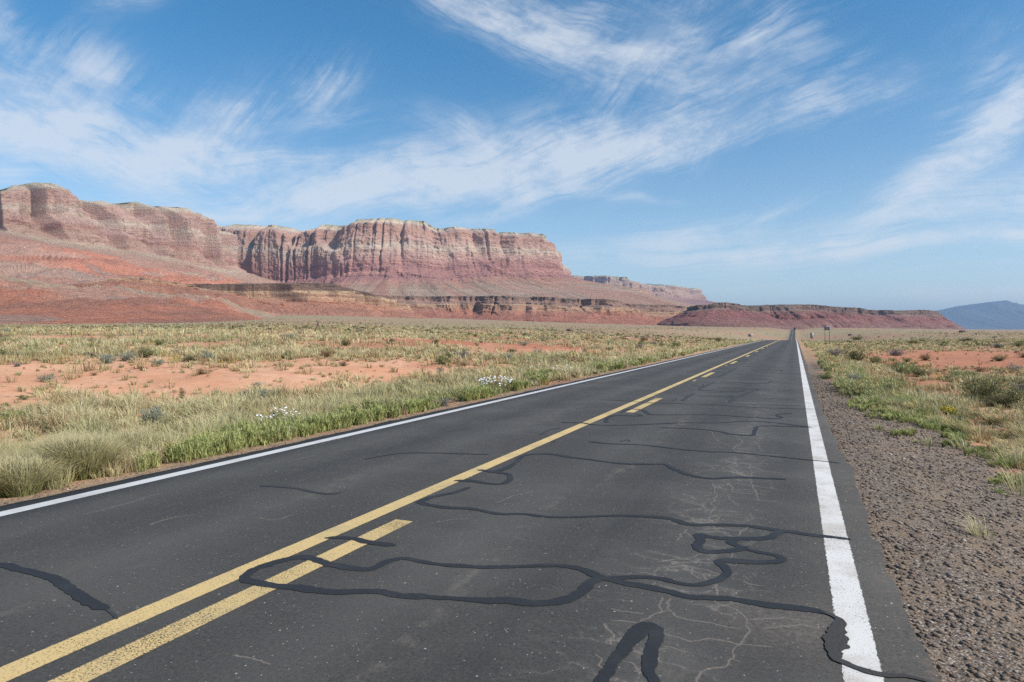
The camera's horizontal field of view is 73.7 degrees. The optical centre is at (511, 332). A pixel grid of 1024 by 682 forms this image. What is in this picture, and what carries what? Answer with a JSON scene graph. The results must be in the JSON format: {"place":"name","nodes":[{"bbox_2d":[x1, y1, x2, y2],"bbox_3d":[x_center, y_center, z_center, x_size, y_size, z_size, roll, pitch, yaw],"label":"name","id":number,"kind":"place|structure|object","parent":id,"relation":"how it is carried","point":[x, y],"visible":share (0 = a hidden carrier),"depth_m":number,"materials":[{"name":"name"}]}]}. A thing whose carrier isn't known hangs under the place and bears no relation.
{"place":"outdoors","nodes":[
{"label":"outdoors","id":0,"kind":"place"},
{"bbox_2d":[0,440,44,460],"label":"bunch grass","id":1,"kind":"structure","parent":0,"point":[2,447],"depth_m":8.94,"materials":[{"name":"plant"}]},
{"bbox_2d":[0,449,83,497],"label":"bunch grass","id":2,"kind":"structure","parent":0,"point":[22,478],"depth_m":7.14,"materials":[{"name":"plant"}]},
{"bbox_2d":[0,182,280,282],"bbox_3d":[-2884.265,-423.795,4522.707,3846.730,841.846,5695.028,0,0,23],"label":"cliff","id":3,"kind":"structure","parent":0,"point":[186,240],"depth_m":3984.38,"materials":[{"name":"stone"}]},
{"bbox_2d":[0,243,283,323],"bbox_3d":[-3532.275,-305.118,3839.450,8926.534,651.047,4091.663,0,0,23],"label":"hills","id":4,"kind":"structure","parent":0,"point":[36,279],"depth_m":995.31,"materials":[{"name":"stone"}]},
{"bbox_2d":[101,426,195,455],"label":"bunch grass","id":5,"kind":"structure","parent":0,"point":[138,434],"depth_m":9.45,"materials":[{"name":"plant"}]},
{"bbox_2d":[67,277,429,318],"bbox_3d":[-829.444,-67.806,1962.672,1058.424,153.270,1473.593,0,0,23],"label":"escarpment","id":6,"kind":"structure","parent":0,"point":[328,299],"depth_m":1795.53,"materials":[{"name":"stone"}]},
{"bbox_2d":[217,218,695,306],"bbox_3d":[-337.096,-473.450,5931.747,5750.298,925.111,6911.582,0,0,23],"label":"cliff","id":7,"kind":"structure","parent":0,"point":[389,256],"depth_m":5096.87,"materials":[{"name":"stone"}]},
{"bbox_2d":[0,329,940,681],"bbox_3d":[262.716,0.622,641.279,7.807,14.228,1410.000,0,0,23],"label":"road","id":8,"kind":"structure","parent":0,"point":[702,517],"depth_m":5.07,"materials":[{"name":"grey asphalt"}]},
{"bbox_2d":[0,315,1023,681],"bbox_3d":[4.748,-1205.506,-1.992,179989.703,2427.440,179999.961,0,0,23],"label":"ground","id":9,"kind":"structure","parent":0,"point":[226,379],"depth_m":14.63,"materials":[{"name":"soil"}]},
{"bbox_2d":[0,345,16,357],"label":"scrub bush","id":10,"kind":"object","parent":9,"relation":"on","point":[2,353],"visible":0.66,"depth_m":27.48,"materials":[{"name":"green plant"}]},
{"bbox_2d":[14,394,32,399],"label":"shrub","id":11,"kind":"object","parent":9,"relation":"on","point":[22,396],"visible":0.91,"depth_m":17.06,"materials":[{"name":"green plant"}]},
{"bbox_2d":[34,372,58,381],"bbox_3d":[-13.806,1.306,20.209,0.678,0.298,0.856,0,0,-25],"label":"shrub","id":12,"kind":"object","parent":9,"relation":"on","point":[43,378],"visible":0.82,"depth_m":20.16,"materials":[{"name":"beige plant"}]},
{"bbox_2d":[0,427,162,480],"bbox_3d":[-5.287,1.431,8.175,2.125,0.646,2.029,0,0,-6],"label":"bunch grass","id":13,"kind":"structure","parent":9,"relation":"on","point":[81,447],"depth_m":8.01,"materials":[{"name":"plant"}]},
{"bbox_2d":[95,355,118,363],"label":"scrub bush","id":14,"kind":"object","parent":9,"relation":"on","point":[106,358],"visible":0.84,"depth_m":26.00,"materials":[{"name":"beige plant"}]},
{"bbox_2d":[116,350,140,360],"bbox_3d":[-16.006,0.970,28.545,1.127,0.510,1.151,0,0,27],"label":"scrub bush","id":15,"kind":"object","parent":9,"relation":"on","point":[126,357],"visible":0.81,"depth_m":28.44,"materials":[{"name":"beige plant"}]},
{"bbox_2d":[127,347,156,357],"bbox_3d":[-16.305,0.867,30.316,1.067,0.520,1.041,0,0,-6],"label":"scrub bush","id":16,"kind":"object","parent":9,"relation":"on","point":[146,354],"visible":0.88,"depth_m":30.21,"materials":[{"name":"green plant"}]},
{"bbox_2d":[140,404,167,422],"bbox_3d":[-7.359,1.676,14.013,0.817,0.565,0.529,0,0,39],"label":"shrub","id":17,"kind":"object","parent":9,"relation":"on","point":[146,412],"visible":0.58,"depth_m":13.90,"materials":[{"name":"green plant"}]},
{"bbox_2d":[150,357,164,364],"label":"scrub bush","id":18,"kind":"object","parent":9,"relation":"on","point":[158,361],"visible":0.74,"depth_m":26.68,"materials":[{"name":"beige plant"}]},
{"bbox_2d":[151,339,171,345],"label":"scrub bush","id":19,"kind":"object","parent":9,"relation":"on","point":[159,343],"visible":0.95,"depth_m":40.90,"materials":[{"name":"green plant"}]},
{"bbox_2d":[178,387,187,398],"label":"shrub","id":20,"kind":"object","parent":9,"relation":"on","point":[182,392],"visible":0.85,"depth_m":17.98,"materials":[{"name":"beige plant"}]},
{"bbox_2d":[182,353,198,361],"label":"scrub bush","id":21,"kind":"object","parent":9,"relation":"on","point":[191,357],"visible":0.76,"depth_m":29.34,"materials":[{"name":"green plant"}]},
{"bbox_2d":[191,366,214,374],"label":"shrub","id":22,"kind":"object","parent":9,"relation":"on","point":[200,372],"visible":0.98,"depth_m":22.91,"materials":[{"name":"beige plant"}]},
{"bbox_2d":[196,350,217,359],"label":"scrub bush","id":23,"kind":"object","parent":9,"relation":"on","point":[209,356],"visible":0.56,"depth_m":30.38,"materials":[{"name":"beige plant"}]},
{"bbox_2d":[236,388,278,400],"bbox_3d":[-6.876,1.639,18.173,1.141,0.376,1.919,0,0,25],"label":"shrub","id":24,"kind":"object","parent":9,"relation":"on","point":[246,392],"visible":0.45,"depth_m":18.26,"materials":[{"name":"green plant"}]},
{"bbox_2d":[251,380,264,388],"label":"shrub","id":25,"kind":"object","parent":9,"relation":"on","point":[256,383],"visible":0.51,"depth_m":20.07,"materials":[{"name":"beige plant"}]},
{"bbox_2d":[243,407,300,422],"bbox_3d":[-4.072,1.552,11.981,1.237,0.577,1.008,0,0,23],"label":"flowering plant","id":26,"kind":"object","parent":9,"relation":"on","point":[276,416],"visible":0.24,"depth_m":12.02,"materials":[{"name":"white plant"}]},
{"bbox_2d":[0,366,638,504],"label":"gravel","id":27,"kind":"structure","parent":9,"relation":"on","point":[39,495],"depth_m":9.23,"materials":[{"name":"gravel"}]},
{"bbox_2d":[315,348,333,357],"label":"scrub bush","id":28,"kind":"object","parent":9,"relation":"on","point":[327,354],"visible":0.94,"depth_m":33.19,"materials":[{"name":"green plant"}]},
{"bbox_2d":[32,318,645,335],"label":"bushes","id":29,"kind":"object","parent":9,"relation":"on","point":[268,328],"visible":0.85,"depth_m":67.03,"materials":[{"name":"brown"}]},
{"bbox_2d":[0,351,684,470],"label":"green weeds","id":30,"kind":"object","parent":9,"relation":"on","point":[245,434],"visible":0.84,"depth_m":11.28,"materials":[{"name":"green plant"}]},
{"bbox_2d":[337,360,349,365],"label":"scrub bush","id":31,"kind":"object","parent":9,"relation":"on","point":[343,363],"visible":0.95,"depth_m":28.78,"materials":[{"name":"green plant"}]},
{"bbox_2d":[337,338,351,345],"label":"shrub","id":32,"kind":"object","parent":9,"relation":"on","point":[345,342],"visible":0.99,"depth_m":46.52,"materials":[{"name":"green plant"}]},
{"bbox_2d":[0,315,789,497],"bbox_3d":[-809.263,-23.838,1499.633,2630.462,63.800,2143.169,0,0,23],"label":"dry grass","id":33,"kind":"structure","parent":9,"relation":"on","point":[71,411],"depth_m":25.87,"materials":[{"name":"plant"}]},
{"bbox_2d":[431,356,452,363],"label":"scrub bush","id":34,"kind":"object","parent":9,"relation":"on","point":[439,360],"visible":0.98,"depth_m":32.32,"materials":[{"name":"green plant"}]},
{"bbox_2d":[434,395,453,406],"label":"shrub","id":35,"kind":"object","parent":9,"relation":"on","point":[443,403],"visible":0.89,"depth_m":15.65,"materials":[{"name":"grey plant"}]},
{"bbox_2d":[439,346,454,352],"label":"scrub bush","id":36,"kind":"object","parent":9,"relation":"on","point":[447,348],"visible":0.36,"depth_m":40.72,"materials":[{"name":"beige plant"}]},
{"bbox_2d":[455,349,470,357],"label":"scrub bush","id":37,"kind":"object","parent":9,"relation":"on","point":[463,355],"visible":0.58,"depth_m":37.52,"materials":[{"name":"beige plant"}]},
{"bbox_2d":[478,375,513,392],"bbox_3d":[-0.399,1.468,19.205,1.236,0.570,1.221,0,0,-22],"label":"flowering plant","id":38,"kind":"object","parent":9,"relation":"on","point":[491,381],"visible":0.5,"depth_m":19.11,"materials":[{"name":"white plant"}]},
{"bbox_2d":[0,315,1023,346],"bbox_3d":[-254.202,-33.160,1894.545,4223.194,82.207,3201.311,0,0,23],"label":"scrub","id":39,"kind":"object","parent":9,"relation":"on","point":[656,340],"visible":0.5,"depth_m":180.50,"materials":[{"name":"green plant"}]},
{"bbox_2d":[668,341,680,346],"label":"shrub","id":40,"kind":"object","parent":9,"relation":"on","point":[676,344],"visible":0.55,"depth_m":79.13,"materials":[{"name":"green plant"}]},
{"bbox_2d":[818,373,833,378],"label":"shrub","id":41,"kind":"object","parent":9,"relation":"on","point":[827,376],"visible":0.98,"depth_m":25.05,"materials":[{"name":"green plant"}]},
{"bbox_2d":[824,326,829,343],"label":"road sign","id":42,"kind":"object","parent":9,"relation":"on","point":[826,327],"visible":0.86,"depth_m":120.61,"materials":[{"name":"metal"}]},
{"bbox_2d":[826,347,842,355],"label":"shrub","id":43,"kind":"object","parent":9,"relation":"on","point":[835,353],"visible":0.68,"depth_m":53.89,"materials":[{"name":"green plant"}]},
{"bbox_2d":[833,345,872,361],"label":"shrub","id":44,"kind":"object","parent":9,"relation":"on","point":[856,355],"visible":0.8,"depth_m":47.09,"materials":[{"name":"green plant"}]},
{"bbox_2d":[844,370,865,379],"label":"shrub","id":45,"kind":"object","parent":9,"relation":"on","point":[855,376],"visible":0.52,"depth_m":24.56,"materials":[{"name":"green plant"}]},
{"bbox_2d":[850,335,862,339],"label":"shrub","id":46,"kind":"object","parent":9,"relation":"on","point":[856,338],"visible":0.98,"depth_m":482.98,"materials":[{"name":"green plant"}]},
{"bbox_2d":[868,355,882,363],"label":"shrub","id":47,"kind":"object","parent":9,"relation":"on","point":[876,359],"visible":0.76,"depth_m":46.11,"materials":[{"name":"green plant"}]},
{"bbox_2d":[801,340,978,397],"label":"green weeds","id":48,"kind":"object","parent":9,"relation":"on","point":[850,387],"visible":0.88,"depth_m":20.81,"materials":[{"name":"green plant"}]},
{"bbox_2d":[881,348,910,355],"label":"shrub","id":49,"kind":"object","parent":9,"relation":"on","point":[896,353],"visible":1,"depth_m":59.83,"materials":[{"name":"grey plant"}]},
{"bbox_2d":[882,360,925,368],"bbox_3d":[21.063,1.794,36.663,2.163,0.713,1.395,0,0,21],"label":"shrub","id":50,"kind":"object","parent":9,"relation":"on","point":[892,365],"visible":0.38,"depth_m":36.69,"materials":[{"name":"green plant"}]},
{"bbox_2d":[799,328,1023,539],"bbox_3d":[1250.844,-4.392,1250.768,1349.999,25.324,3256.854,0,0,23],"label":"dry grass","id":51,"kind":"structure","parent":9,"relation":"on","point":[923,400],"depth_m":19.59,"materials":[{"name":"plant"}]},
{"bbox_2d":[908,339,921,343],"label":"shrub","id":52,"kind":"object","parent":9,"relation":"on","point":[913,341],"visible":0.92,"depth_m":121.63,"materials":[{"name":"green plant"}]},
{"bbox_2d":[906,367,932,375],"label":"shrub","id":53,"kind":"object","parent":9,"relation":"on","point":[918,373],"visible":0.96,"depth_m":31.59,"materials":[{"name":"green plant"}]},
{"bbox_2d":[919,352,931,359],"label":"shrub","id":54,"kind":"object","parent":9,"relation":"on","point":[924,357],"visible":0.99,"depth_m":51.74,"materials":[{"name":"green plant"}]},
{"bbox_2d":[847,398,1022,486],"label":"ground cover","id":55,"kind":"object","parent":9,"relation":"on","point":[979,449],"visible":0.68,"depth_m":12.22,"materials":[{"name":"green plant"}]},
{"bbox_2d":[939,405,959,415],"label":"flowering plant","id":56,"kind":"object","parent":9,"relation":"on","point":[946,408],"visible":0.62,"depth_m":16.17,"materials":[{"name":"yellow plant"}]},
{"bbox_2d":[957,337,976,341],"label":"shrub","id":57,"kind":"object","parent":9,"relation":"on","point":[968,339],"visible":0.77,"depth_m":139.68,"materials":[{"name":"green plant"}]},
{"bbox_2d":[972,366,988,371],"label":"shrub","id":58,"kind":"object","parent":9,"relation":"on","point":[978,368],"visible":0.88,"depth_m":37.40,"materials":[{"name":"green plant"}]},
{"bbox_2d":[946,384,1023,408],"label":"shrub","id":59,"kind":"object","parent":9,"relation":"on","point":[1012,399],"visible":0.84,"depth_m":19.81,"materials":[{"name":"green plant"}]},
{"bbox_2d":[955,372,1022,400],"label":"shrub","id":60,"kind":"object","parent":9,"relation":"on","point":[978,390],"visible":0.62,"depth_m":20.69,"materials":[{"name":"green plant"}]},
{"bbox_2d":[988,343,1005,347],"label":"shrub","id":61,"kind":"object","parent":9,"relation":"on","point":[997,345],"visible":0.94,"depth_m":87.06,"materials":[{"name":"grey plant"}]},
{"bbox_2d":[991,354,1008,360],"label":"scrub bush","id":62,"kind":"object","parent":9,"relation":"on","point":[999,358],"visible":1,"depth_m":48.37,"materials":[{"name":"brown plant"}]},
{"bbox_2d":[1005,362,1022,370],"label":"scrub bush","id":63,"kind":"object","parent":9,"relation":"on","point":[1018,367],"visible":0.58,"depth_m":34.95,"materials":[{"name":"beige plant"}]},
{"bbox_2d":[1010,380,1023,391],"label":"shrub","id":64,"kind":"object","parent":9,"relation":"on","point":[1020,386],"visible":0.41,"depth_m":23.65,"materials":[{"name":"green plant"}]},
{"bbox_2d":[1013,341,1023,346],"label":"shrub","id":65,"kind":"object","parent":9,"relation":"on","point":[1018,344],"visible":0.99,"depth_m":91.06,"materials":[{"name":"green plant"}]},
{"bbox_2d":[0,0,1023,310],"label":"sky","id":66,"kind":"structure","parent":0,"point":[864,154],"materials":[{"name":"blue"}]},
{"bbox_2d":[383,295,686,324],"bbox_3d":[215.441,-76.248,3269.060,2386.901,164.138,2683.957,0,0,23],"label":"escarpment","id":67,"kind":"structure","parent":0,"point":[549,309],"depth_m":2815.80,"materials":[{"name":"stone"}]},
{"bbox_2d":[572,275,717,304],"bbox_3d":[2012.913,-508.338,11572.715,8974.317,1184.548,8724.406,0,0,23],"label":"cliff","id":68,"kind":"structure","parent":0,"point":[694,296],"depth_m":11212.13,"materials":[{"name":"stone"}]},
{"bbox_2d":[657,302,802,329],"bbox_3d":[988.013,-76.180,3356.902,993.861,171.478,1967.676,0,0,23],"label":"mesa","id":69,"kind":"structure","parent":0,"point":[723,314],"depth_m":2646.67,"materials":[{"name":"stone"}]},
{"bbox_2d":[749,304,964,329],"bbox_3d":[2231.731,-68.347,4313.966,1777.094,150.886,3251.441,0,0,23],"label":"mesa","id":70,"kind":"structure","parent":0,"point":[804,316],"depth_m":3519.98,"materials":[{"name":"stone"}]},
{"bbox_2d":[810,374,1023,681],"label":"gravel","id":71,"kind":"structure","parent":0,"point":[979,672],"depth_m":5.79,"materials":[{"name":"grey gravel"}]},
{"bbox_2d":[937,300,1023,329],"bbox_3d":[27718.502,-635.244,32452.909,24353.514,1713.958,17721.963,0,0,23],"label":"mountain","id":72,"kind":"structure","parent":0,"point":[1002,315],"depth_m":30012.11,"materials":[{"name":"stone"}]}
]}

